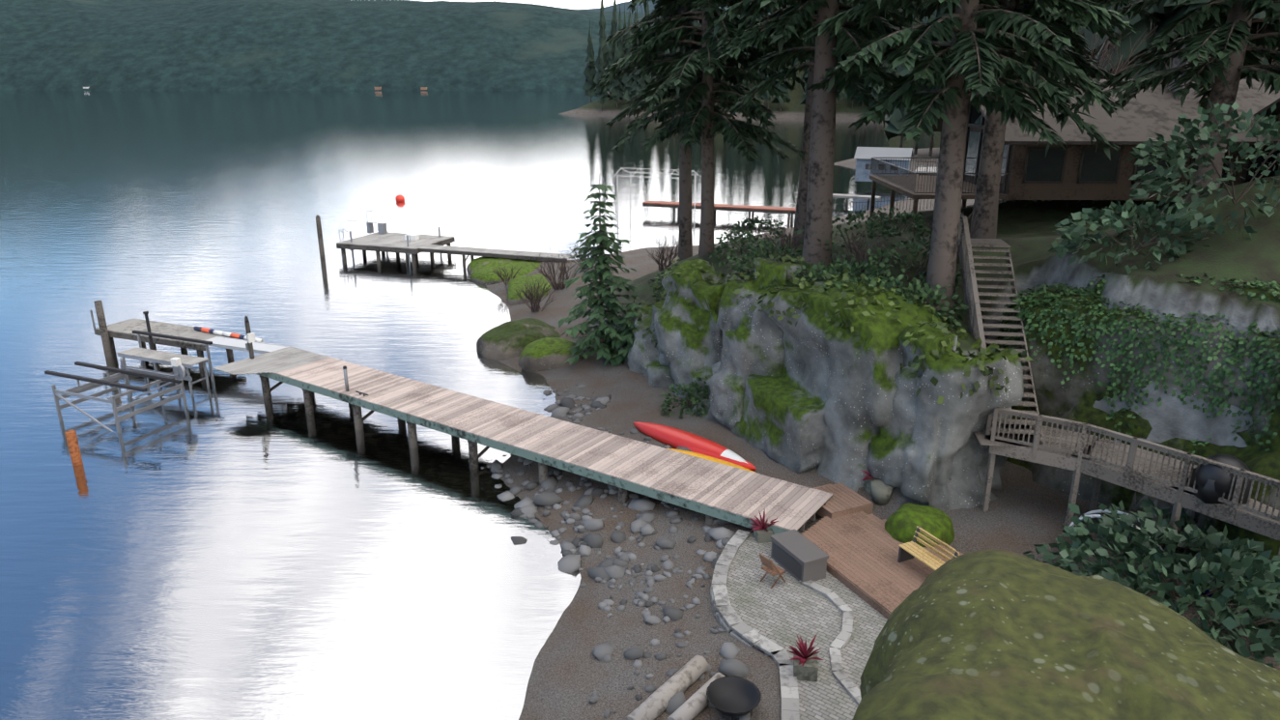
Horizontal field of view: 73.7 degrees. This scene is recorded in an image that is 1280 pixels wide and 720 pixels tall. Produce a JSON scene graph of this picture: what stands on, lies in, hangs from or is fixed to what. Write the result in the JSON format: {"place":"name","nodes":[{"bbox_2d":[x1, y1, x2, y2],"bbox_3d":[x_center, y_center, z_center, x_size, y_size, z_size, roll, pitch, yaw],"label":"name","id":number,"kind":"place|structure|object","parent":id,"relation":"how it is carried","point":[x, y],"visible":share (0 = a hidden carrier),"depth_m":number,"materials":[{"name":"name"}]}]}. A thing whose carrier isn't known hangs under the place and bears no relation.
{"place":"outdoors","nodes":[
{"label":"outdoors","id":0,"kind":"place"},
{"bbox_2d":[0,0,739,90],"bbox_3d":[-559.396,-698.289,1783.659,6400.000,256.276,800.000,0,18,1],"label":"hill","id":1,"kind":"structure","parent":0,"point":[239,45],"depth_m":1557.25,"materials":[{"name":"plant"}]},
{"bbox_2d":[0,90,941,719],"bbox_3d":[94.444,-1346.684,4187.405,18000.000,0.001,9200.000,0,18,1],"label":"lake water","id":2,"kind":"structure","parent":0,"point":[230,547],"depth_m":38.57,"materials":[{"name":"liquid"}]},
{"bbox_2d":[64,429,82,464],"bbox_3d":[-20.529,5.552,31.717,0.312,6.250,0.320,0,18,1],"label":"rusty steel pile","id":3,"kind":"object","parent":2,"relation":"in","point":[73,446],"visible":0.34,"depth_m":30.84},
{"bbox_2d":[44,357,187,432],"bbox_3d":[-21.827,1.970,35.825,5.800,3.775,3.500,7,19,21],"label":"lift","id":4,"kind":"object","parent":2,"relation":"in","point":[179,370],"visible":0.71,"depth_m":35.28,"materials":[{"name":"metal"}]},
{"bbox_2d":[116,346,209,395],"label":"dock centre walkway","id":5,"kind":"structure","parent":2,"relation":"in","point":[142,355],"depth_m":38.51,"materials":[{"name":"wood"}]},
{"bbox_2d":[89,300,238,369],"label":"dock platform","id":6,"kind":"structure","parent":2,"relation":"in","point":[123,329],"depth_m":42.73,"materials":[{"name":"wood"}]},
{"bbox_2d":[193,325,263,341],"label":"dock fenders","id":7,"kind":"object","parent":6,"relation":"on","point":[221,332],"visible":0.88,"depth_m":41.92,"materials":[{"name":"white plastic"}]},
{"bbox_2d":[199,336,290,353],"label":"aluminium dock gangway","id":8,"kind":"object","parent":6,"relation":"attached to","point":[237,344],"visible":0.69,"depth_m":40.33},
{"bbox_2d":[131,311,214,382],"bbox_3d":[-21.812,-0.193,40.160,5.000,3.960,0.320,7,19,21],"label":"boat lift","id":9,"kind":"object","parent":2,"relation":"in","point":[149,332],"visible":0.7,"depth_m":39.93,"materials":[{"name":"grey metal"}]},
{"bbox_2d":[413,0,630,9],"label":"sky","id":10,"kind":"structure","parent":0,"point":[566,4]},
{"bbox_2d":[578,0,787,18],"bbox_3d":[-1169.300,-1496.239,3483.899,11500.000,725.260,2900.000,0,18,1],"label":"hill","id":11,"kind":"structure","parent":0,"point":[621,5],"depth_m":3283.27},
{"bbox_2d":[498,14,1000,371],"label":"ground","id":12,"kind":"structure","parent":0,"point":[793,108],"depth_m":323.14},
{"bbox_2d":[336,209,574,267],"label":"neighbour dock","id":13,"kind":"object","parent":12,"relation":"on","point":[383,239],"visible":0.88,"depth_m":65.85,"materials":[{"name":"wood"}]},
{"bbox_2d":[582,17,597,102],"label":"forest conifer","id":14,"kind":"object","parent":12,"relation":"on","point":[589,71],"visible":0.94,"depth_m":387.11,"materials":[{"name":"plant"}]},
{"bbox_2d":[593,0,608,83],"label":"forest conifer","id":15,"kind":"object","parent":12,"relation":"on","point":[602,34],"visible":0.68,"depth_m":378.55,"materials":[{"name":"plant"}]},
{"bbox_2d":[595,44,610,111],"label":"forest conifer","id":16,"kind":"object","parent":12,"relation":"on","point":[603,97],"visible":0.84,"depth_m":364.29,"materials":[{"name":"plant"}]},
{"bbox_2d":[608,41,624,108],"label":"forest conifer","id":17,"kind":"object","parent":12,"relation":"on","point":[615,92],"visible":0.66,"depth_m":362.19,"materials":[{"name":"plant"}]},
{"bbox_2d":[621,21,634,106],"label":"forest conifer","id":18,"kind":"object","parent":12,"relation":"on","point":[627,82],"visible":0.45,"depth_m":352.72,"materials":[{"name":"plant"}]},
{"bbox_2d":[614,167,881,222],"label":"dock","id":19,"kind":"object","parent":12,"relation":"on","point":[741,208],"visible":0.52,"depth_m":86.68,"materials":[{"name":"wood"}]},
{"bbox_2d":[770,63,791,111],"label":"forest conifer","id":20,"kind":"object","parent":12,"relation":"on","point":[782,89],"visible":0.27,"depth_m":334.23,"materials":[{"name":"plant"}]},
{"bbox_2d":[853,146,913,181],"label":"boathouse","id":21,"kind":"object","parent":12,"relation":"on","point":[864,156],"visible":0.66,"depth_m":110.09,"materials":[{"name":"grey"}]},
{"bbox_2d":[832,161,938,210],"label":"railing","id":22,"kind":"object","parent":12,"relation":"on","point":[924,171],"depth_m":93.32,"materials":[{"name":"metal"}]},
{"bbox_2d":[883,14,923,147],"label":"forest conifer","id":23,"kind":"object","parent":12,"relation":"on","point":[893,122],"visible":0.22,"depth_m":137.36,"materials":[{"name":"plant"}]},
{"bbox_2d":[853,548,1279,719],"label":"boulder","id":24,"kind":"object","parent":12,"relation":"on","point":[994,634],"visible":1,"depth_m":10.12,"materials":[{"name":"plant"}]},
{"bbox_2d":[1083,0,1175,79],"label":"forest conifer","id":25,"kind":"object","parent":12,"relation":"on","point":[1140,23],"visible":0.1,"depth_m":55.79,"materials":[{"name":"green plant"}]},
{"bbox_2d":[1142,0,1279,79],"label":"forest conifer","id":26,"kind":"object","parent":12,"relation":"on","point":[1179,11],"visible":0.11,"depth_m":53.44,"materials":[{"name":"plant"}]},
{"bbox_2d":[1252,22,1279,65],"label":"forest conifer","id":27,"kind":"object","parent":12,"relation":"on","point":[1260,25],"visible":0.07,"depth_m":53.19,"materials":[{"name":"plant"}]},
{"bbox_2d":[1253,98,1279,175],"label":"house wing","id":28,"kind":"structure","parent":12,"relation":"on","point":[1275,111],"depth_m":40.34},
{"bbox_2d":[485,175,1279,719],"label":"ground","id":29,"kind":"structure","parent":0,"point":[571,672],"depth_m":24.52,"materials":[{"name":"soil"}]},
{"bbox_2d":[466,256,540,284],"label":"shore rock","id":30,"kind":"object","parent":29,"relation":"on","point":[480,270],"visible":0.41,"depth_m":60.54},
{"bbox_2d":[476,317,560,360],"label":"shore rock","id":31,"kind":"object","parent":29,"relation":"on","point":[510,339],"visible":0.52,"depth_m":43.38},
{"bbox_2d":[505,274,551,305],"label":"shore rock","id":32,"kind":"object","parent":29,"relation":"on","point":[511,287],"visible":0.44,"depth_m":55.00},
{"bbox_2d":[513,275,555,312],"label":"bare shrub","id":33,"kind":"object","parent":29,"relation":"on","point":[536,294],"visible":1,"depth_m":50.20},
{"bbox_2d":[256,372,832,534],"bbox_3d":[-6.011,3.792,32.200,26.700,3.621,2.700,12,21,32],"label":"dock support frame","id":34,"kind":"object","parent":29,"relation":"on","point":[625,486],"visible":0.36,"depth_m":29.51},
{"bbox_2d":[212,346,329,374],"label":"dock platform","id":35,"kind":"structure","parent":34,"relation":"on","point":[280,359],"depth_m":37.64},
{"bbox_2d":[275,356,832,530],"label":"new dock planks","id":36,"kind":"object","parent":34,"relation":"on","point":[752,495],"visible":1,"depth_m":28.85,"materials":[{"name":"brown wood"}]},
{"bbox_2d":[244,315,368,396],"bbox_3d":[-14.050,-0.257,35.517,8.460,1.950,0.304,13,22,34],"label":"dock post","id":37,"kind":"object","parent":36,"relation":"on","point":[250,336],"visible":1,"depth_m":37.57,"materials":[{"name":"metal"}]},
{"bbox_2d":[518,337,585,371],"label":"shore rock","id":38,"kind":"object","parent":29,"relation":"on","point":[546,354],"visible":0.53,"depth_m":40.98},
{"bbox_2d":[481,383,632,572],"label":"shoreline stones","id":39,"kind":"object","parent":29,"relation":"on","point":[568,561],"visible":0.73,"depth_m":27.66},
{"bbox_2d":[534,249,580,289],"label":"bare shrub","id":40,"kind":"object","parent":29,"relation":"on","point":[562,272],"visible":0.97,"depth_m":54.10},
{"bbox_2d":[558,173,640,366],"bbox_3d":[-1.679,-4.164,39.979,4.490,8.900,4.754,0,18,1],"label":"conifer tree","id":41,"kind":"object","parent":29,"relation":"on","point":[602,290],"visible":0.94,"depth_m":39.52,"materials":[{"name":"green plant"}]},
{"bbox_2d":[611,296,642,365],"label":"shrub","id":42,"kind":"object","parent":29,"relation":"on","point":[628,337],"visible":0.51,"depth_m":39.22,"materials":[{"name":"green plant"}]},
{"bbox_2d":[509,426,765,624],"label":"rocks","id":43,"kind":"object","parent":29,"relation":"on","point":[604,571],"visible":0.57,"depth_m":25.26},
{"bbox_2d":[667,448,755,472],"bbox_3d":[2.456,3.449,28.386,4.397,0.375,0.680,15,23,39],"label":"yellow kayak","id":44,"kind":"object","parent":43,"relation":"on","point":[706,457],"visible":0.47,"depth_m":28.41,"materials":[{"name":"orange plastic"}]},
{"bbox_2d":[685,446,756,470],"bbox_3d":[2.486,3.185,28.959,3.521,0.359,0.637,16,24,40],"label":"red kayak","id":45,"kind":"object","parent":43,"relation":"on","point":[749,466],"visible":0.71,"depth_m":28.32,"materials":[{"name":"red plastic"}]},
{"bbox_2d":[626,300,669,376],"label":"cliff block","id":46,"kind":"structure","parent":29,"relation":"on","point":[643,355],"depth_m":38.22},
{"bbox_2d":[624,293,666,348],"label":"ivy","id":47,"kind":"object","parent":46,"relation":"on","point":[640,315],"depth_m":38.49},
{"bbox_2d":[647,363,674,387],"bbox_3d":[1.557,0.900,37.155,2.542,1.851,2.156,0,18,1],"label":"cliff boulder","id":48,"kind":"object","parent":29,"relation":"on","point":[659,375],"visible":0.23,"depth_m":36.29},
{"bbox_2d":[645,233,685,271],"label":"bare shrub","id":49,"kind":"object","parent":29,"relation":"on","point":[661,265],"visible":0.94,"depth_m":46.61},
{"bbox_2d":[589,548,750,719],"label":"rocks","id":50,"kind":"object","parent":29,"relation":"on","point":[731,666],"depth_m":19.92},
{"bbox_2d":[625,654,724,719],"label":"driftwood logs","id":51,"kind":"object","parent":29,"relation":"on","point":[683,679],"visible":0.8,"depth_m":17.76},
{"bbox_2d":[594,0,757,260],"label":"fir","id":52,"kind":"object","parent":29,"relation":"on","point":[685,197],"visible":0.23,"depth_m":47.33,"materials":[{"name":"green plant"}]},
{"bbox_2d":[658,382,710,418],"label":"cliff top shrub","id":53,"kind":"object","parent":29,"relation":"on","point":[679,388],"visible":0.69,"depth_m":33.10,"materials":[{"name":"green plant"}]},
{"bbox_2d":[633,421,746,462],"bbox_3d":[1.669,2.852,29.984,0.857,0.552,5.637,-15,24,-39],"label":"red canoe","id":54,"kind":"object","parent":29,"relation":"on","point":[672,437],"visible":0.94,"depth_m":29.91,"materials":[{"name":"red plastic"}]},
{"bbox_2d":[680,376,711,416],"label":"cliff top shrub","id":55,"kind":"object","parent":29,"relation":"on","point":[694,400],"visible":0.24,"depth_m":33.00,"materials":[{"name":"green plant"}]},
{"bbox_2d":[650,258,746,399],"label":"cliff block","id":56,"kind":"structure","parent":29,"relation":"on","point":[689,341],"depth_m":34.38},
{"bbox_2d":[654,256,753,309],"bbox_3d":[2.923,-3.132,35.156,3.298,2.013,4.616,-17,25,-42],"label":"shrub","id":57,"kind":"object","parent":56,"relation":"on","point":[687,278],"depth_m":34.56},
{"bbox_2d":[602,0,806,256],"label":"fir","id":58,"kind":"object","parent":29,"relation":"on","point":[706,121],"visible":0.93,"depth_m":41.36,"materials":[{"name":"green plant"}]},
{"bbox_2d":[713,392,734,416],"bbox_3d":[4.026,1.299,31.936,2.601,2.131,2.752,0,18,1],"label":"cliff boulder","id":59,"kind":"object","parent":29,"relation":"on","point":[722,404],"visible":0.18,"depth_m":31.10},
{"bbox_2d":[706,676,761,719],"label":"fire pit","id":60,"kind":"object","parent":29,"relation":"on","point":[733,696],"visible":1,"depth_m":17.66,"materials":[{"name":"black metal"}]},
{"bbox_2d":[707,227,779,267],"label":"cliff top shrub","id":61,"kind":"object","parent":29,"relation":"on","point":[728,236],"visible":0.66,"depth_m":43.23,"materials":[{"name":"green plant"}]},
{"bbox_2d":[729,215,786,242],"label":"cliff top shrub","id":62,"kind":"object","parent":29,"relation":"on","point":[752,222],"visible":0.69,"depth_m":47.46,"materials":[{"name":"green plant"}]},
{"bbox_2d":[692,257,825,428],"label":"cliff block","id":63,"kind":"structure","parent":29,"relation":"on","point":[753,342],"depth_m":30.52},
{"bbox_2d":[730,248,818,308],"bbox_3d":[4.982,-2.897,31.024,3.347,2.144,4.418,-6,19,-19],"label":"shrub","id":64,"kind":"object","parent":63,"relation":"on","point":[788,258],"depth_m":30.83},
{"bbox_2d":[726,237,802,280],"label":"cliff top shrub","id":65,"kind":"object","parent":29,"relation":"on","point":[755,254],"visible":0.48,"depth_m":35.19,"materials":[{"name":"green plant"}]},
{"bbox_2d":[759,219,803,255],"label":"bare shrub","id":66,"kind":"object","parent":29,"relation":"on","point":[787,239],"visible":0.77,"depth_m":40.41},
{"bbox_2d":[710,529,861,719],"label":"stone border","id":67,"kind":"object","parent":29,"relation":"on","point":[727,616],"depth_m":19.81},
{"bbox_2d":[748,511,778,542],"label":"potted plant","id":68,"kind":"object","parent":67,"relation":"on","point":[762,533],"visible":0.99,"depth_m":23.82,"materials":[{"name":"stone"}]},
{"bbox_2d":[726,533,887,719],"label":"stone patio","id":69,"kind":"structure","parent":29,"relation":"on","point":[782,612],"depth_m":20.39,"materials":[{"name":"stone"}]},
{"bbox_2d":[759,552,786,589],"bbox_3d":[3.382,5.310,21.787,0.595,0.870,0.450,-12,22,-34],"label":"folding chair","id":70,"kind":"object","parent":69,"relation":"on","point":[771,567],"visible":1,"depth_m":21.68,"materials":[{"name":"brown wood"}]},
{"bbox_2d":[769,529,828,582],"bbox_3d":[4.175,5.172,22.483,0.780,0.660,1.520,-8,20,-24],"label":"storage box","id":71,"kind":"object","parent":69,"relation":"on","point":[797,554],"visible":1,"depth_m":22.14,"materials":[{"name":"grey"}]},
{"bbox_2d":[786,632,823,682],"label":"potted plant","id":72,"kind":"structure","parent":69,"relation":"on","point":[805,664],"depth_m":18.31,"materials":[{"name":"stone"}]},
{"bbox_2d":[765,256,877,289],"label":"cliff top shrub","id":73,"kind":"object","parent":29,"relation":"on","point":[814,268],"visible":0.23,"depth_m":30.09,"materials":[{"name":"green plant"}]},
{"bbox_2d":[708,0,952,271],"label":"fir","id":74,"kind":"object","parent":29,"relation":"on","point":[802,16],"visible":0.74,"depth_m":31.02,"materials":[{"name":"green plant"}]},
{"bbox_2d":[721,0,938,245],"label":"fir","id":75,"kind":"object","parent":29,"relation":"on","point":[802,195],"visible":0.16,"depth_m":41.75,"materials":[{"name":"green plant"}]},
{"bbox_2d":[742,277,945,492],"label":"cliff block","id":76,"kind":"structure","parent":29,"relation":"on","point":[823,405],"depth_m":26.83,"materials":[{"name":"stone"}]},
{"bbox_2d":[748,267,957,341],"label":"cliff groundcover","id":77,"kind":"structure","parent":76,"relation":"on","point":[843,294],"depth_m":27.08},
{"bbox_2d":[793,208,904,258],"bbox_3d":[8.323,-4.636,33.644,4.574,2.620,4.052,0,18,1],"label":"cliff top shrub","id":78,"kind":"object","parent":29,"relation":"on","point":[851,217],"visible":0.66,"depth_m":33.17,"materials":[{"name":"green plant"}]},
{"bbox_2d":[811,256,895,289],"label":"cliff top shrub","id":79,"kind":"object","parent":29,"relation":"on","point":[850,265],"visible":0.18,"depth_m":29.64,"materials":[{"name":"green plant"}]},
{"bbox_2d":[842,227,888,272],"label":"bare shrub","id":80,"kind":"object","parent":29,"relation":"on","point":[857,249],"visible":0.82,"depth_m":30.50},
{"bbox_2d":[822,270,940,312],"bbox_3d":[7.530,-1.635,27.645,3.963,2.469,3.745,-8,20,-23],"label":"cliff top shrub","id":81,"kind":"object","parent":29,"relation":"on","point":[893,279],"visible":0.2,"depth_m":27.37,"materials":[{"name":"green plant"}]},
{"bbox_2d":[800,482,964,618],"bbox_3d":[6.478,5.154,23.235,3.570,0.550,7.890,-8,20,-24],"label":"wooden deck","id":82,"kind":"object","parent":29,"relation":"on","point":[848,533],"visible":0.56,"depth_m":22.91,"materials":[{"name":"wood"}]},
{"bbox_2d":[897,525,959,569],"bbox_3d":[7.375,5.021,21.867,0.641,0.908,1.450,-8,20,-24],"label":"garden bench","id":83,"kind":"object","parent":82,"relation":"on","point":[910,550],"visible":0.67,"depth_m":21.96,"materials":[{"name":"yellow wood"}]},
{"bbox_2d":[871,479,893,504],"bbox_3d":[7.278,3.984,25.701,0.643,0.550,0.660,0,18,1],"label":"planter pot","id":84,"kind":"object","parent":29,"relation":"on","point":[881,492],"visible":0.93,"depth_m":25.50,"materials":[{"name":"stone"}]},
{"bbox_2d":[864,206,931,237],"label":"cliff top shrub","id":85,"kind":"object","parent":29,"relation":"on","point":[903,217],"visible":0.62,"depth_m":38.35,"materials":[{"name":"green plant"}]},
{"bbox_2d":[863,234,962,298],"bbox_3d":[9.469,-3.112,29.543,3.380,2.464,3.542,0,18,1],"label":"cliff top shrub","id":86,"kind":"object","parent":29,"relation":"on","point":[883,266],"visible":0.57,"depth_m":29.42,"materials":[{"name":"green plant"}]},
{"bbox_2d":[884,502,954,546],"bbox_3d":[7.843,4.840,24.055,1.931,1.519,1.648,-13,22,-34],"label":"moss boulder","id":87,"kind":"object","parent":29,"relation":"on","point":[903,522],"visible":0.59,"depth_m":23.53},
{"bbox_2d":[884,278,969,329],"bbox_3d":[8.923,-1.575,26.955,2.955,1.963,2.427,0,18,1],"label":"cliff top shrub","id":88,"kind":"object","parent":29,"relation":"on","point":[936,293],"visible":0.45,"depth_m":26.58,"materials":[{"name":"green plant"}]},
{"bbox_2d":[869,157,1009,231],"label":"raised deck","id":89,"kind":"structure","parent":29,"relation":"on","point":[915,186],"depth_m":44.42,"materials":[{"name":"brown"}]},
{"bbox_2d":[866,323,1023,511],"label":"cliff block","id":90,"kind":"structure","parent":29,"relation":"on","point":[924,446],"depth_m":24.54,"materials":[{"name":"stone"}]},
{"bbox_2d":[888,320,1033,403],"bbox_3d":[9.079,-0.155,24.441,3.558,1.808,3.691,-11,21,-31],"label":"ivy","id":91,"kind":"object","parent":90,"relation":"on","point":[984,371],"depth_m":23.77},
{"bbox_2d":[798,0,1138,316],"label":"conifer tree","id":92,"kind":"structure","parent":29,"relation":"on","point":[954,62],"depth_m":25.10,"materials":[{"name":"green plant"}]},
{"bbox_2d":[957,212,1043,437],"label":"cliff stairs","id":93,"kind":"structure","parent":29,"relation":"on","point":[972,294],"depth_m":26.93,"materials":[{"name":"brown wood"}]},
{"bbox_2d":[881,0,1161,238],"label":"fir","id":94,"kind":"object","parent":29,"relation":"on","point":[986,196],"visible":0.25,"depth_m":34.86,"materials":[{"name":"green plant"}]},
{"bbox_2d":[1033,6,1171,79],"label":"tree","id":95,"kind":"object","parent":29,"relation":"on","point":[1120,70],"depth_m":46.68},
{"bbox_2d":[932,79,1279,199],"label":"house","id":96,"kind":"structure","parent":29,"relation":"on","point":[1078,168],"depth_m":40.90,"materials":[{"name":"wood"}]},
{"bbox_2d":[1167,43,1211,100],"bbox_3d":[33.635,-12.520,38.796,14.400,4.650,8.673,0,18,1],"label":"chimney","id":97,"kind":"object","parent":96,"relation":"attached to","point":[1190,96],"visible":0.05,"depth_m":42.02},
{"bbox_2d":[973,406,1279,555],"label":"wooden walkway","id":98,"kind":"structure","parent":29,"relation":"on","point":[1132,466],"depth_m":22.29,"materials":[{"name":"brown wood"}]},
{"bbox_2d":[1189,454,1251,503],"bbox_3d":[14.055,2.809,20.597,1.170,1.100,1.000,0,18,1],"label":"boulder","id":99,"kind":"object","parent":98,"relation":"on","point":[1213,483],"visible":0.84,"depth_m":20.35,"materials":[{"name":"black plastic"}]},
{"bbox_2d":[1047,198,1224,274],"bbox_3d":[15.251,-3.781,26.391,5.258,2.587,4.566,0,18,1],"label":"rhododendron","id":100,"kind":"object","parent":29,"relation":"on","point":[1073,232],"visible":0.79,"depth_m":25.67,"materials":[{"name":"green plant"}]},
{"bbox_2d":[995,270,1279,454],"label":"ivy","id":101,"kind":"object","parent":29,"relation":"on","point":[1228,348],"visible":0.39,"depth_m":23.46,"materials":[{"name":"green plant"}]},
{"bbox_2d":[996,279,1279,529],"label":"rock","id":102,"kind":"object","parent":29,"relation":"on","point":[1076,396],"visible":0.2,"depth_m":24.68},
{"bbox_2d":[1023,498,1279,651],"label":"rhododendron","id":103,"kind":"object","parent":29,"relation":"on","point":[1064,546],"visible":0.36,"depth_m":20.44,"materials":[{"name":"green plant"}]},
{"bbox_2d":[1053,0,1279,202],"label":"fir","id":104,"kind":"object","parent":29,"relation":"on","point":[1230,61],"visible":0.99,"depth_m":30.07,"materials":[{"name":"green plant"}]},
{"bbox_2d":[1065,506,1279,659],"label":"rhododendron","id":105,"kind":"object","parent":29,"relation":"on","point":[1213,538],"visible":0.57,"depth_m":19.09,"materials":[{"name":"green plant"}]},
{"bbox_2d":[1101,549,1279,667],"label":"rhododendron","id":106,"kind":"object","parent":29,"relation":"on","point":[1270,604],"visible":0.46,"depth_m":18.37,"materials":[{"name":"green plant"}]},
{"bbox_2d":[1126,98,1279,239],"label":"rhododendron","id":107,"kind":"object","parent":29,"relation":"on","point":[1192,132],"visible":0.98,"depth_m":25.08,"materials":[{"name":"green plant"}]},
{"bbox_2d":[1211,452,1279,587],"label":"rock","id":108,"kind":"object","parent":29,"relation":"on","point":[1267,464],"visible":0.09,"depth_m":20.67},
{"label":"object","id":109,"kind":"object","parent":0,"visible":0},
{"bbox_2d":[1069,509,1165,555],"bbox_3d":[12.791,4.618,22.632,0.561,1.058,2.708,-14,23,-36],"label":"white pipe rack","id":110,"kind":"object","parent":109,"relation":"on","point":[1092,513],"visible":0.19,"depth_m":22.96,"materials":[{"name":"white plastic"}]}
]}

